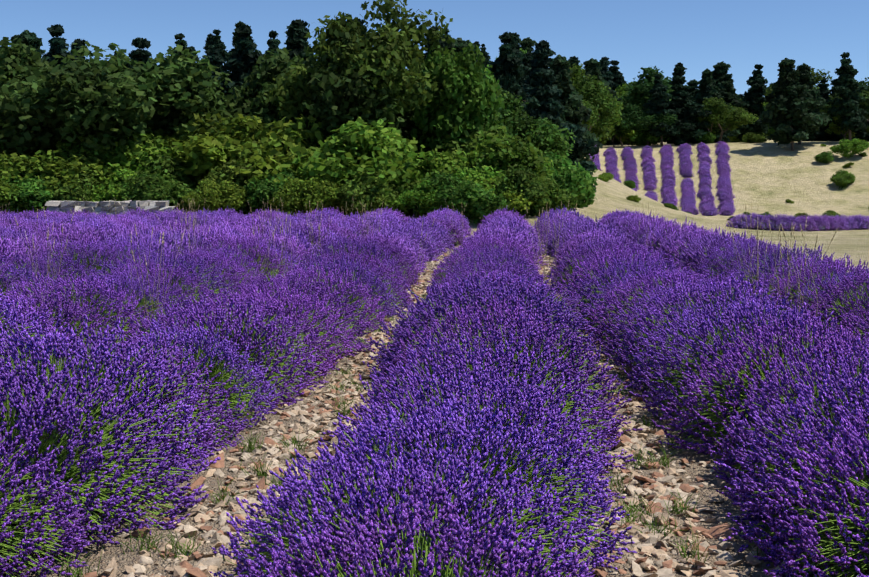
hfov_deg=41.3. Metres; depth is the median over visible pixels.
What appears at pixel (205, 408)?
lavender bush
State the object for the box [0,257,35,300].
lavender bush
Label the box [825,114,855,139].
oak
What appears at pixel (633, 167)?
lavender
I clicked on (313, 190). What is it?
shrub
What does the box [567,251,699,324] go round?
lavender bush
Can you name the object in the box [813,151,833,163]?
shrub
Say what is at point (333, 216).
lavender bush
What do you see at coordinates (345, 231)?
lavender bush
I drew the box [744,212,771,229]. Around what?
lavender strip
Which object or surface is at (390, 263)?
lavender bush
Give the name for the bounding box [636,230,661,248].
lavender bush
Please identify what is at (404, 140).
shrub
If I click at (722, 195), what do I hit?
lavender
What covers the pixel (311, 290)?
lavender bush
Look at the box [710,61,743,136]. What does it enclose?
pine
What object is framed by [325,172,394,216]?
shrub
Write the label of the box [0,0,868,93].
sky
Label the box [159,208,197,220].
lavender bush
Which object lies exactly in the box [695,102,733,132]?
oak
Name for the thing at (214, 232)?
lavender bush
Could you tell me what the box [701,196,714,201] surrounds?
lavender
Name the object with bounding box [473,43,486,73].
pine
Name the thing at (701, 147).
lavender
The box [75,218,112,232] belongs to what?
lavender bush
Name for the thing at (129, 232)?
lavender bush
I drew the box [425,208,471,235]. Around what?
lavender bush
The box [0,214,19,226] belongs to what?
lavender bush
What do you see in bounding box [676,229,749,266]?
lavender bush
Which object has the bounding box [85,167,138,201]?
shrub
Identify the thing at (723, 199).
lavender
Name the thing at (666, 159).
lavender
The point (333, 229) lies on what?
lavender bush
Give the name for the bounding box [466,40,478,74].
pine
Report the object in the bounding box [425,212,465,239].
lavender bush
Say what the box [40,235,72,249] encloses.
lavender bush
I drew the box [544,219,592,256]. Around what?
lavender bush
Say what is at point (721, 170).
lavender
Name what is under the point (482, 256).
lavender bush
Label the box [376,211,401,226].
lavender bush
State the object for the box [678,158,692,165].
lavender
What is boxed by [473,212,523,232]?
lavender bush
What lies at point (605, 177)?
scrub
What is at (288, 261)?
lavender bush
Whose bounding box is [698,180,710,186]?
lavender
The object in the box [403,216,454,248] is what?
lavender bush
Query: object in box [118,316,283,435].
lavender bush
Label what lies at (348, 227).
lavender bush
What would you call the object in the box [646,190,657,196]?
lavender
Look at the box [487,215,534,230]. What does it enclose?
lavender bush
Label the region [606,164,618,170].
lavender
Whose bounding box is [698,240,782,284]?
lavender bush
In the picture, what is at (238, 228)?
lavender bush
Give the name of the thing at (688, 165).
lavender
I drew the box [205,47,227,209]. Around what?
pine
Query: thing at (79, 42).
pine
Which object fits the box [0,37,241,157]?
oak
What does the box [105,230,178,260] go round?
lavender bush
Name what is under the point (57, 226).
lavender bush
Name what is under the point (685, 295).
lavender bush
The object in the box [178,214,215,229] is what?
lavender bush
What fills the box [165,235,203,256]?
lavender bush
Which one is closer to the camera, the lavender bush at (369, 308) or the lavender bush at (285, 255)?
the lavender bush at (369, 308)
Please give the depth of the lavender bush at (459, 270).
13.16 m
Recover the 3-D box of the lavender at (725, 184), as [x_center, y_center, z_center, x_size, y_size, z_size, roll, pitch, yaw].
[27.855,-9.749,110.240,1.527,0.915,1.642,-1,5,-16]
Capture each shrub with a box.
[0,149,116,214]
[0,165,48,211]
[0,175,54,213]
[0,180,19,205]
[39,127,183,176]
[50,171,102,201]
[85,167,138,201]
[116,171,206,213]
[131,151,197,190]
[161,113,346,211]
[182,178,250,211]
[192,161,222,190]
[196,159,295,214]
[230,140,319,213]
[235,168,304,216]
[267,176,341,215]
[268,117,425,210]
[278,165,345,209]
[313,123,416,167]
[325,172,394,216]
[380,172,423,215]
[389,179,442,217]
[411,148,472,211]
[412,171,508,223]
[435,120,546,182]
[453,165,505,216]
[464,134,553,181]
[464,154,559,213]
[476,178,531,215]
[492,164,577,216]
[538,150,597,210]
[615,130,649,145]
[630,131,671,145]
[696,131,715,143]
[727,135,738,142]
[730,132,763,142]
[742,132,767,142]
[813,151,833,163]
[822,210,839,216]
[829,139,868,157]
[830,169,855,189]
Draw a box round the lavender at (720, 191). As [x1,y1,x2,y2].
[716,188,727,196]
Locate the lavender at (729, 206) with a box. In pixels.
[720,205,734,212]
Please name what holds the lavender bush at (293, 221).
on the ground
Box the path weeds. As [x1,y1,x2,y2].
[59,293,791,576]
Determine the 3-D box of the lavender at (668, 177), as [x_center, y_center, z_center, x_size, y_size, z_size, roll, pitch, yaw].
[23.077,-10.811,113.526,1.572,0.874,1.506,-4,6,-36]
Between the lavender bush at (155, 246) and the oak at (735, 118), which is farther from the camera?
the oak at (735, 118)
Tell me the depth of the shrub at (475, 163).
43.13 m
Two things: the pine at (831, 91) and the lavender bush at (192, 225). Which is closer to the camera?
the lavender bush at (192, 225)
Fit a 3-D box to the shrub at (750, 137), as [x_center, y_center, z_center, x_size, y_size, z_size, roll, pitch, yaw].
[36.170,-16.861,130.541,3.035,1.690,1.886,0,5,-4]
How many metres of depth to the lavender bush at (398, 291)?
13.31 m
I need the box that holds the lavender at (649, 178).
[644,176,657,183]
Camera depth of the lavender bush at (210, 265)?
14.01 m
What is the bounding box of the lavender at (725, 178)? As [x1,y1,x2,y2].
[717,176,730,182]
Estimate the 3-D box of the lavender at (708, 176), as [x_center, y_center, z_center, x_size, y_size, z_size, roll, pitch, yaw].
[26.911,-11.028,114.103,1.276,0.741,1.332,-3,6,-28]
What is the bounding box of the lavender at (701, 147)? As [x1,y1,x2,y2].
[698,145,710,151]
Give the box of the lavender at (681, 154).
[678,151,688,157]
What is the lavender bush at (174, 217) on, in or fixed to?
on the ground
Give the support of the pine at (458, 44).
on the ground
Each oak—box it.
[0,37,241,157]
[0,69,20,157]
[16,58,65,155]
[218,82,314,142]
[223,28,417,142]
[264,0,455,129]
[393,63,517,166]
[404,42,506,156]
[483,48,526,80]
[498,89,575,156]
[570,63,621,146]
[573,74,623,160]
[605,122,625,146]
[615,82,632,97]
[615,126,633,145]
[617,66,674,113]
[617,104,678,145]
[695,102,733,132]
[698,97,758,142]
[724,105,747,142]
[738,96,772,140]
[764,68,831,140]
[820,77,868,123]
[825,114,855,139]
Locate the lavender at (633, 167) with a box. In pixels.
[625,164,637,170]
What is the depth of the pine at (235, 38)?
123.07 m
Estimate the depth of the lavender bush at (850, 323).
9.30 m
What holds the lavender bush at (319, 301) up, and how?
on the ground
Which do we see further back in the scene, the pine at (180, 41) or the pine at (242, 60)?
the pine at (180, 41)
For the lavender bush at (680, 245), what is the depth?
20.20 m
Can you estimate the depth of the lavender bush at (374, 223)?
29.60 m
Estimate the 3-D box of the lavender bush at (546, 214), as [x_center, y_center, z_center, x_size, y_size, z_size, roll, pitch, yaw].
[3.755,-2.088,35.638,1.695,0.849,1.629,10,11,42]
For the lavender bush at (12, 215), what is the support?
on the ground
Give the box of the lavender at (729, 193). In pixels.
[721,190,735,197]
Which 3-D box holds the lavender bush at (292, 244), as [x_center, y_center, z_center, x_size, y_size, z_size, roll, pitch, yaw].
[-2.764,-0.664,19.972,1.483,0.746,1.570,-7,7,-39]
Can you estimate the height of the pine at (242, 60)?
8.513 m
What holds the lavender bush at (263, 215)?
on the ground
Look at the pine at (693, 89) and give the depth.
142.87 m
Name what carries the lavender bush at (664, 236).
on the ground
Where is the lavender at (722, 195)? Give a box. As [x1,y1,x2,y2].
[717,193,728,199]
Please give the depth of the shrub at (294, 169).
41.59 m
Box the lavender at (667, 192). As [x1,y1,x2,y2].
[661,191,675,197]
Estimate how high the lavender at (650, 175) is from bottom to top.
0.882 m
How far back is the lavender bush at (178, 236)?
20.59 m
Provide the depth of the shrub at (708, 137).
132.92 m
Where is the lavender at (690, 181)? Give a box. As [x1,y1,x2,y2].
[680,179,693,185]
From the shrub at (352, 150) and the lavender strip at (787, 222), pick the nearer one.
the shrub at (352, 150)
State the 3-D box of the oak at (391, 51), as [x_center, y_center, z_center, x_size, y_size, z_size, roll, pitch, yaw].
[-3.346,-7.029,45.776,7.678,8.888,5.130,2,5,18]
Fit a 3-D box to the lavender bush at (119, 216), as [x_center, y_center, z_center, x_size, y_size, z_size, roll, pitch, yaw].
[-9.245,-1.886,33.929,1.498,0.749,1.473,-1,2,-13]
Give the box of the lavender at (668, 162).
[660,160,673,166]
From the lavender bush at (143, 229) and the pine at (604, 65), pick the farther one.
the pine at (604, 65)
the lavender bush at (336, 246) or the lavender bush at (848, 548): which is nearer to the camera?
the lavender bush at (848, 548)
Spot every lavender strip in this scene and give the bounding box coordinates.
[726,213,754,228]
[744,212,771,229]
[758,214,784,230]
[775,213,796,230]
[782,215,804,230]
[794,215,819,230]
[807,214,830,230]
[815,215,842,230]
[826,216,849,230]
[830,214,856,229]
[849,214,868,229]
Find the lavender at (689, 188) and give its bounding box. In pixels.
[682,187,695,193]
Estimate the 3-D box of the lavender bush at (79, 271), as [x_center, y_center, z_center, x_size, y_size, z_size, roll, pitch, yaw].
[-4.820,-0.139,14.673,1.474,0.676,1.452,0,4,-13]
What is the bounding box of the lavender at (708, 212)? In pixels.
[702,208,716,215]
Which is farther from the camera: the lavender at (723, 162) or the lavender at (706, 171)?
the lavender at (723, 162)
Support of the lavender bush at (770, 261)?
on the ground
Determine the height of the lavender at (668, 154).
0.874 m
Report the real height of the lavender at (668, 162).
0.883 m
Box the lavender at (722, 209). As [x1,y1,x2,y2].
[719,207,732,213]
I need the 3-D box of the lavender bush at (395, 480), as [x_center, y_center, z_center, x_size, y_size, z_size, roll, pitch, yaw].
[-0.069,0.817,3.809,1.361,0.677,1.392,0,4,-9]
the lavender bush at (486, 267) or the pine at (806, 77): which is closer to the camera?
the lavender bush at (486, 267)
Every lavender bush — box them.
[0,210,22,218]
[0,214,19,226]
[0,217,32,233]
[0,225,17,233]
[0,227,29,243]
[0,237,33,264]
[0,252,75,286]
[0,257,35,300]
[0,263,70,302]
[0,270,159,343]
[0,287,78,368]
[0,292,58,370]
[0,308,223,512]
[0,358,209,576]
[0,422,93,576]
[1,290,128,346]
[2,225,37,240]
[2,229,56,261]
[10,209,36,215]
[11,216,45,229]
[15,209,54,219]
[15,213,66,226]
[19,229,52,239]
[21,234,71,256]
[22,253,96,286]
[23,219,69,240]
[28,220,80,234]
[30,211,57,219]
[31,332,245,472]
[34,237,124,277]
[40,209,61,215]
[40,228,99,245]
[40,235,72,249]
[54,215,80,225]
[55,212,75,217]
[61,209,104,223]
[61,237,151,266]
[63,209,94,216]
[63,216,85,224]
[65,219,119,243]
[68,223,97,232]
[72,272,174,338]
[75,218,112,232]
[85,217,127,230]
[86,248,237,301]
[95,264,188,313]
[97,235,168,260]
[103,214,145,227]
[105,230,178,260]
[105,255,215,306]
[106,226,143,238]
[107,212,137,218]
[108,219,161,235]
[108,292,329,415]
[109,213,133,221]
[113,225,139,235]
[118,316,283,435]
[122,234,179,257]
[126,205,150,216]
[127,215,154,226]
[127,224,192,257]
[130,214,164,228]
[137,211,175,223]
[137,249,243,297]
[141,214,170,225]
[151,222,182,233]
[152,227,221,247]
[157,212,179,221]
[157,216,197,232]
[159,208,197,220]
[162,225,214,252]
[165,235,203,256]
[165,248,259,292]
[166,221,202,229]
[167,287,339,385]
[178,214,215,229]
[183,215,220,226]
[184,244,264,281]
[186,226,232,244]
[187,222,241,241]
[188,233,287,283]
[191,210,214,217]
[192,211,209,216]
[193,208,222,218]
[198,210,230,224]
[202,236,296,276]
[203,219,252,240]
[203,222,247,239]
[208,278,361,363]
[209,434,594,576]
[213,270,377,354]
[214,209,228,216]
[215,206,244,216]
[224,214,272,236]
[224,224,257,236]
[225,214,244,221]
[226,219,262,235]
[233,238,301,274]
[242,387,637,570]
[246,224,319,259]
[246,479,594,576]
[247,215,283,229]
[248,210,281,220]
[248,233,305,265]
[249,229,314,264]
[257,208,285,217]
[266,217,333,253]
[267,262,389,330]
[270,218,289,225]
[271,276,355,333]
[272,215,307,227]
[273,216,301,226]
[276,222,334,245]
[279,211,319,224]
[287,219,341,241]
[290,250,401,320]
[293,246,415,307]
[299,232,410,295]
[303,219,349,243]
[305,210,334,222]
[308,207,343,219]
[309,207,346,218]
[313,217,360,238]
[313,218,356,240]
[317,260,411,311]
[318,251,403,293]
[321,211,339,221]
[321,362,625,534]
[332,216,375,236]
[333,218,371,237]
[339,235,420,285]
[340,211,388,231]
[340,329,635,475]
[352,232,421,273]
[354,215,377,233]
[354,232,426,273]
[354,247,407,290]
[360,225,421,255]
[360,237,422,283]
[361,215,387,230]
[362,212,397,226]
[362,266,599,380]
[363,212,393,227]
[367,232,427,269]
[370,209,404,221]
[370,274,593,390]
[374,207,410,221]
[374,231,425,262]
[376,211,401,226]
[381,221,441,261]
[382,295,598,409]
[384,304,642,444]
[385,233,428,261]
[387,224,438,256]
[395,217,446,253]
[402,271,573,332]
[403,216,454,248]
[404,222,445,256]
[404,269,565,327]
[405,216,452,247]
[421,223,447,251]
[424,211,467,240]
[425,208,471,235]
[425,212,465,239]
[426,245,512,291]
[427,216,464,245]
[428,206,470,231]
[430,243,515,280]
[432,235,541,277]
[434,210,469,235]
[436,231,526,272]
[438,255,556,296]
[439,256,551,289]
[440,246,543,284]
[447,274,587,347]
[454,263,587,332]
[461,222,547,265]
[462,224,540,270]
[462,227,539,269]
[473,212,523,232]
[473,244,537,273]
[475,220,541,246]
[476,210,526,231]
[482,213,529,226]
[482,216,548,254]
[484,215,537,237]
[486,206,526,221]
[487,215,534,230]
[533,208,573,232]
[536,206,588,234]
[537,213,577,239]
[538,212,575,235]
[539,215,573,237]
[541,216,568,241]
[541,216,569,240]
[544,212,595,244]
[544,217,588,248]
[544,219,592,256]
[544,238,660,292]
[546,216,597,251]
[549,229,616,274]
[550,219,629,257]
[553,227,629,260]
[554,227,609,259]
[555,221,620,258]
[557,217,630,254]
[557,237,636,274]
[557,244,694,312]
[558,230,629,256]
[559,231,627,267]
[564,235,640,262]
[565,248,681,302]
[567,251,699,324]
[575,264,693,327]
[584,269,693,336]
[588,265,725,350]
[593,277,731,368]
[601,209,630,225]
[605,210,636,225]
[607,271,810,373]
[610,214,644,234]
[612,210,646,226]
[612,214,643,234]
[617,294,797,396]
[621,211,679,236]
[623,216,666,234]
[626,216,673,242]
[628,288,858,439]
[629,222,667,243]
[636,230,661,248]
[641,229,667,246]
[643,217,709,253]
[652,306,868,456]
[654,227,711,265]
[659,222,712,252]
[661,226,719,268]
[674,232,736,271]
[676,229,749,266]
[676,229,767,278]
[696,234,790,279]
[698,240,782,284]
[708,335,868,485]
[713,360,868,566]
[720,251,783,288]
[724,244,793,276]
[726,240,849,292]
[737,249,821,288]
[742,411,868,576]
[752,250,868,299]
[770,255,868,314]
[788,268,868,317]
[798,266,868,329]
[827,292,868,333]
[830,303,868,343]
[850,310,868,348]
[855,566,868,576]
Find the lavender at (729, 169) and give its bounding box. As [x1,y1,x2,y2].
[717,165,731,171]
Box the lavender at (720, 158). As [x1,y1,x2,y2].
[714,156,727,162]
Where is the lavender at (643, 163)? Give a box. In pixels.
[640,159,653,165]
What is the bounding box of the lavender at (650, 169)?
[643,168,656,173]
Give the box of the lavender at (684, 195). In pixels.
[679,194,693,200]
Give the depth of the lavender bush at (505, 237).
19.72 m
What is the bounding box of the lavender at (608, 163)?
[604,161,616,167]
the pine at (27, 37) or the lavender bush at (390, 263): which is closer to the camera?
the lavender bush at (390, 263)
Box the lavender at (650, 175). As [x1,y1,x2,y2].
[643,174,658,180]
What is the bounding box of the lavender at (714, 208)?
[705,206,718,213]
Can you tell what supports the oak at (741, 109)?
on the ground
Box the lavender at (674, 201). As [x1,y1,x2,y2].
[667,198,677,205]
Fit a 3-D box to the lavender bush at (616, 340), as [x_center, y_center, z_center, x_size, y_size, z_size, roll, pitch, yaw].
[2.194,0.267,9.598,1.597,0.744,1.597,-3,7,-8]
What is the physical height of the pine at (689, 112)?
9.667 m
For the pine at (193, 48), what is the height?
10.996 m
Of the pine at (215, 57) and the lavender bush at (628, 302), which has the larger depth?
the pine at (215, 57)
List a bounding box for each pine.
[10,30,64,156]
[42,24,76,68]
[70,39,85,59]
[125,37,156,70]
[170,33,192,63]
[190,46,199,62]
[201,29,231,93]
[203,33,212,65]
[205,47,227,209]
[224,24,263,103]
[226,21,261,71]
[263,30,280,72]
[282,19,312,64]
[349,18,366,35]
[414,38,468,159]
[423,26,445,59]
[443,28,450,45]
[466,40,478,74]
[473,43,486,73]
[480,44,490,67]
[488,31,540,137]
[509,32,524,92]
[519,37,536,67]
[521,52,535,98]
[522,83,536,117]
[525,40,602,192]
[532,54,599,174]
[568,56,596,132]
[581,58,618,138]
[599,56,620,144]
[608,60,628,91]
[643,74,677,145]
[663,62,710,145]
[684,79,699,143]
[690,68,730,135]
[701,86,720,134]
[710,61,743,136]
[714,126,734,142]
[736,64,769,135]
[736,92,753,139]
[759,58,824,150]
[792,63,831,143]
[813,69,868,140]
[813,79,830,140]
[826,52,868,139]
[829,86,854,139]
[860,121,868,141]
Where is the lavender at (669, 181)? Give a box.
[662,179,675,186]
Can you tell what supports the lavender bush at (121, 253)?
on the ground
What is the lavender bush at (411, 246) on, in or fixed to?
on the ground
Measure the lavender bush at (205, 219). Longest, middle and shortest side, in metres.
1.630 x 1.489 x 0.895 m
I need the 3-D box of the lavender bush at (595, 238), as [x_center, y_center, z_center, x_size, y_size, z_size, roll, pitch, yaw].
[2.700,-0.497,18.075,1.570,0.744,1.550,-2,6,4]
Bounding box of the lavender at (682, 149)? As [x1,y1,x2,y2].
[679,146,690,152]
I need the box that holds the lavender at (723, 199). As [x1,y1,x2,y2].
[719,196,733,203]
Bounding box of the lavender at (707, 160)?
[700,158,711,163]
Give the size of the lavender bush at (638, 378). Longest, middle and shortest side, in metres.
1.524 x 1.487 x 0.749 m
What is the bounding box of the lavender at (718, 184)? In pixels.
[716,180,729,187]
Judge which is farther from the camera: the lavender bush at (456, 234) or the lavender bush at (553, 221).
the lavender bush at (553, 221)
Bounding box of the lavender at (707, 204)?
[698,203,711,211]
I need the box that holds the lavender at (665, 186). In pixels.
[660,184,673,190]
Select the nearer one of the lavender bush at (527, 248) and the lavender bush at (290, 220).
the lavender bush at (527, 248)
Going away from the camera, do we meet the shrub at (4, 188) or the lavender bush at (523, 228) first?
the lavender bush at (523, 228)
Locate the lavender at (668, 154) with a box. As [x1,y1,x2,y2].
[661,152,674,158]
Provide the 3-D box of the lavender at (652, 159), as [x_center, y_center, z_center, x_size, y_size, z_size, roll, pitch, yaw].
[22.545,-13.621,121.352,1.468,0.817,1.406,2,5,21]
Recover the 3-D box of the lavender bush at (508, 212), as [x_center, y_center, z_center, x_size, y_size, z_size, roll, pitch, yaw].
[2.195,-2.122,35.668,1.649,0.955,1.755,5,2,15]
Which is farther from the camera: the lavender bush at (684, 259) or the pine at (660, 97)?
the pine at (660, 97)
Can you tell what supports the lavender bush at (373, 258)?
on the ground
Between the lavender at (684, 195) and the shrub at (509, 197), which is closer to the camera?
the shrub at (509, 197)
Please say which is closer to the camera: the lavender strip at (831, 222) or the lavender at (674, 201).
the lavender strip at (831, 222)
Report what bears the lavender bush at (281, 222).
on the ground
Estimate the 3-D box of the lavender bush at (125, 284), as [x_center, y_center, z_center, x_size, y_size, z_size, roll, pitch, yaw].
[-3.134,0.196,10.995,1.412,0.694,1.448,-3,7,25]
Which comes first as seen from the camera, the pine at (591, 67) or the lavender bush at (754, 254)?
the lavender bush at (754, 254)
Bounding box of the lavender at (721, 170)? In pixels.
[717,168,727,173]
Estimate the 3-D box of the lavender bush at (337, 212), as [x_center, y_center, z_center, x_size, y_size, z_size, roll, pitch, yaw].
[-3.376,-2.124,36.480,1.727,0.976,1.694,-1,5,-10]
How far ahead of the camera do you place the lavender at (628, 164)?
118.43 m
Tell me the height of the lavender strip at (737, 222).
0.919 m
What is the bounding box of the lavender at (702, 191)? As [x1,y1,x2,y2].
[696,189,710,196]
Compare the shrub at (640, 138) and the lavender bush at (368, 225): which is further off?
the shrub at (640, 138)
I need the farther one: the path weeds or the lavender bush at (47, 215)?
the lavender bush at (47, 215)
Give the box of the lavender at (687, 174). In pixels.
[681,171,693,176]
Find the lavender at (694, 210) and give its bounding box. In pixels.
[685,207,698,214]
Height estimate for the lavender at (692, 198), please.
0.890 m
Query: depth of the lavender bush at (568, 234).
23.23 m
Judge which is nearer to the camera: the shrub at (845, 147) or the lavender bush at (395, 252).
the lavender bush at (395, 252)
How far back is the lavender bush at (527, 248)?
19.12 m
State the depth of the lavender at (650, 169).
116.42 m
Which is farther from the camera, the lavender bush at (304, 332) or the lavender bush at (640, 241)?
the lavender bush at (640, 241)
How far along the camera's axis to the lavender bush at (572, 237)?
23.77 m
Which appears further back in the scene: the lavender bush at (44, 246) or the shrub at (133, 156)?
the shrub at (133, 156)
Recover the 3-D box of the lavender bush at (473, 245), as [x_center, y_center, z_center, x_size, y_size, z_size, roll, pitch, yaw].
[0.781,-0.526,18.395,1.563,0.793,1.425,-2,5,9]
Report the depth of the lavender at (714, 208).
99.28 m
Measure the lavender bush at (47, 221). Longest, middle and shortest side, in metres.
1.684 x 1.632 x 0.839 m
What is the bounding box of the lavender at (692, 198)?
[682,196,695,202]
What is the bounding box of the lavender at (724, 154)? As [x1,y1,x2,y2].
[717,152,730,157]
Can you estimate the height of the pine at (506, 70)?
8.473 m
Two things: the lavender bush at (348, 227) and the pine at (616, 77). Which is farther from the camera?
the pine at (616, 77)
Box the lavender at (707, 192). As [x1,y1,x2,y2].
[699,191,713,198]
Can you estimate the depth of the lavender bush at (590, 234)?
20.08 m
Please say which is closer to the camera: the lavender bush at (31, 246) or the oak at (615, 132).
the lavender bush at (31, 246)
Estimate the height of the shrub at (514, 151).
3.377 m
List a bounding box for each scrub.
[597,172,613,181]
[623,180,635,188]
[626,195,640,202]
[664,203,679,210]
[794,213,809,217]
[841,162,853,167]
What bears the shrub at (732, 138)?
on the ground
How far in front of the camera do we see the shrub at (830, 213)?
95.12 m
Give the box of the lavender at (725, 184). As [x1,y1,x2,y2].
[718,182,732,189]
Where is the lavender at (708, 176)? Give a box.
[700,174,712,179]
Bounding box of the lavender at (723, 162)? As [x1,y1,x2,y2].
[716,160,729,166]
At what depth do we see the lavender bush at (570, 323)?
8.85 m
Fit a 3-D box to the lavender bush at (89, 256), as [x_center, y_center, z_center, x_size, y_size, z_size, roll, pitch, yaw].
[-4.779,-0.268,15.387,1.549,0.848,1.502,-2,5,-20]
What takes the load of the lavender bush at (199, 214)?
on the ground
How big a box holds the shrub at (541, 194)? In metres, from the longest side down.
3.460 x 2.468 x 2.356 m
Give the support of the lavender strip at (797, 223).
on the ground
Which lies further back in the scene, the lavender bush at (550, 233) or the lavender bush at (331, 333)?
the lavender bush at (550, 233)
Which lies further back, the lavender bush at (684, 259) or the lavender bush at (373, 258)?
the lavender bush at (684, 259)
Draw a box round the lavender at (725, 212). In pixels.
[719,208,734,215]
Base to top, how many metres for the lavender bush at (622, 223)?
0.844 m
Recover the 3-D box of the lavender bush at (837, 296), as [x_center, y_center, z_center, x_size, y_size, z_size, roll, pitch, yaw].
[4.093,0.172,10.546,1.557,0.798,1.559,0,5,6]
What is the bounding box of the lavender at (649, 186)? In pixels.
[644,183,655,189]
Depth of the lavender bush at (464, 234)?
30.32 m
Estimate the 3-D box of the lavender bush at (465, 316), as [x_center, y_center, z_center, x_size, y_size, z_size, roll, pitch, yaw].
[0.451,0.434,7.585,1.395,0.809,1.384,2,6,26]
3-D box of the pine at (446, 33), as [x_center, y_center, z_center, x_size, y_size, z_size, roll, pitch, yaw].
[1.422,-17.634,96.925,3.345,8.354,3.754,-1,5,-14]
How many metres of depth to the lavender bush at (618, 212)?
36.14 m
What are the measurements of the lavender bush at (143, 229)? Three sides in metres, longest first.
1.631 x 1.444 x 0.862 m
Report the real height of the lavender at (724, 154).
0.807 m
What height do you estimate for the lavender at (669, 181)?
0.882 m
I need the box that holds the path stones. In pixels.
[81,253,796,576]
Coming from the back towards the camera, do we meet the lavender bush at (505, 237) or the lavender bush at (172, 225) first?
the lavender bush at (172, 225)
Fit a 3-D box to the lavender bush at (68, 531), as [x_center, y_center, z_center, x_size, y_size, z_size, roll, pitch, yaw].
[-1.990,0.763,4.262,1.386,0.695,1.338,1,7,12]
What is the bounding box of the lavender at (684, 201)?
[678,198,695,206]
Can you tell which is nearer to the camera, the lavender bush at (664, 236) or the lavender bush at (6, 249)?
the lavender bush at (6, 249)
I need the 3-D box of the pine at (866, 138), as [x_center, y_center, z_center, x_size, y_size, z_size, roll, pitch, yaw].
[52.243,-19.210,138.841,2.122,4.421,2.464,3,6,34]
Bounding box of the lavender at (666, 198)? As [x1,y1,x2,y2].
[661,195,675,203]
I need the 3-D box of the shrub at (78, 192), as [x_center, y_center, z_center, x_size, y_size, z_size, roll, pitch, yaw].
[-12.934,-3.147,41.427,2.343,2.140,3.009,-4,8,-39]
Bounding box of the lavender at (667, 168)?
[662,167,675,173]
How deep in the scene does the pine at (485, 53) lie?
130.77 m
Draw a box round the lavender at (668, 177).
[661,175,676,182]
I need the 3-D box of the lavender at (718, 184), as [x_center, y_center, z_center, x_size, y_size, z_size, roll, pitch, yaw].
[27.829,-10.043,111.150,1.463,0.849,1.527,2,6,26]
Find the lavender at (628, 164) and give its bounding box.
[623,162,635,168]
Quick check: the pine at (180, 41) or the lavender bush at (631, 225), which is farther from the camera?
the pine at (180, 41)
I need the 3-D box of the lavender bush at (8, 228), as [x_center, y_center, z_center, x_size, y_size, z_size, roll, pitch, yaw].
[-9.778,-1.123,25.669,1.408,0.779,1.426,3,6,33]
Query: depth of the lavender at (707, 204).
101.02 m
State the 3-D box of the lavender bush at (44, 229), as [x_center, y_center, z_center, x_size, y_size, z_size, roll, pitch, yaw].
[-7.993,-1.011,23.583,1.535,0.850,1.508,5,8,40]
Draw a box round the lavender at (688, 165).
[679,163,691,169]
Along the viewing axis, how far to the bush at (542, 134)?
50.44 m
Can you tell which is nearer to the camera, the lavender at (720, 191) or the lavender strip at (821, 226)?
the lavender strip at (821, 226)
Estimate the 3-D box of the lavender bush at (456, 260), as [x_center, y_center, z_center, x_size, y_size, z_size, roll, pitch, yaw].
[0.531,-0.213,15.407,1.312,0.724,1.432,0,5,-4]
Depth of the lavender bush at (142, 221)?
29.36 m
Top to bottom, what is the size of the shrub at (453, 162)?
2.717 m
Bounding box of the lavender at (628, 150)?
[620,149,632,155]
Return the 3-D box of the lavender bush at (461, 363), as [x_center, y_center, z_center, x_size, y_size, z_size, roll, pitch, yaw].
[0.175,0.580,5.977,1.530,0.752,1.478,-3,8,-36]
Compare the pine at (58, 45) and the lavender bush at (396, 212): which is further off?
the pine at (58, 45)
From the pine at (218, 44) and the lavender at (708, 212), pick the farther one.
the pine at (218, 44)
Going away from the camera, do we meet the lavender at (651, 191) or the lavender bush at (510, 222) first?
the lavender bush at (510, 222)
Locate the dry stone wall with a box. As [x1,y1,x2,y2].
[45,200,179,215]
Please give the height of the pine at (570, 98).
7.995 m
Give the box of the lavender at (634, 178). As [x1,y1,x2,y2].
[627,177,640,183]
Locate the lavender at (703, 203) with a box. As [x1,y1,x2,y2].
[698,200,709,207]
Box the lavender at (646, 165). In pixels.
[642,164,655,169]
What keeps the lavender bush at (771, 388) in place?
on the ground
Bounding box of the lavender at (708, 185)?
[699,182,712,188]
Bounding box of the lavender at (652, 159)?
[644,156,655,161]
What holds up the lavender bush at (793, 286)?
on the ground
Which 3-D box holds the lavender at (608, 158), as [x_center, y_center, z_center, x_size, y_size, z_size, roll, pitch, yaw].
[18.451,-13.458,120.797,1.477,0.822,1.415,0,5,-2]
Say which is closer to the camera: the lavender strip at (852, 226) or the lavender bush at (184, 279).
the lavender bush at (184, 279)
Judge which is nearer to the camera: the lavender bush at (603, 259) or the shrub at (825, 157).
the lavender bush at (603, 259)
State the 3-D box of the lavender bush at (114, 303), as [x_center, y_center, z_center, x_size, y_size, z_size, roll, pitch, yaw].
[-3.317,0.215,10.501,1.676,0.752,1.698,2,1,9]
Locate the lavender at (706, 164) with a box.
[699,162,711,167]
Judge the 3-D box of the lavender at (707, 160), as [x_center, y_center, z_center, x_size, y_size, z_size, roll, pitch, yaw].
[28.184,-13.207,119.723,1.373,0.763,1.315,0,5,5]
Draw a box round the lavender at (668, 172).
[661,171,674,177]
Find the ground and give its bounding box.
[2,140,868,576]
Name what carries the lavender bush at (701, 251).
on the ground
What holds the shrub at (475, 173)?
on the ground
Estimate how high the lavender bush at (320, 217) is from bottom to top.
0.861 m
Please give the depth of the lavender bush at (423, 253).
22.16 m
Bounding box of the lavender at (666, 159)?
[661,158,674,164]
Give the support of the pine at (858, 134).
on the ground
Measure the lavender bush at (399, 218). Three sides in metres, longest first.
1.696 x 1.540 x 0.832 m
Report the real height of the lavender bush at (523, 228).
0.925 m
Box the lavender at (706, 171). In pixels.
[699,169,711,174]
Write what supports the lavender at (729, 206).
on the ground
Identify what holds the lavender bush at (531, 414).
on the ground
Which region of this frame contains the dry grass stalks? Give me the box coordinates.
[2,196,836,322]
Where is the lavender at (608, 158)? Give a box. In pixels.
[605,157,615,162]
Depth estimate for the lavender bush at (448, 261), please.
16.17 m
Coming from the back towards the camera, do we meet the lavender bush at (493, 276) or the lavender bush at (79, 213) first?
the lavender bush at (79, 213)

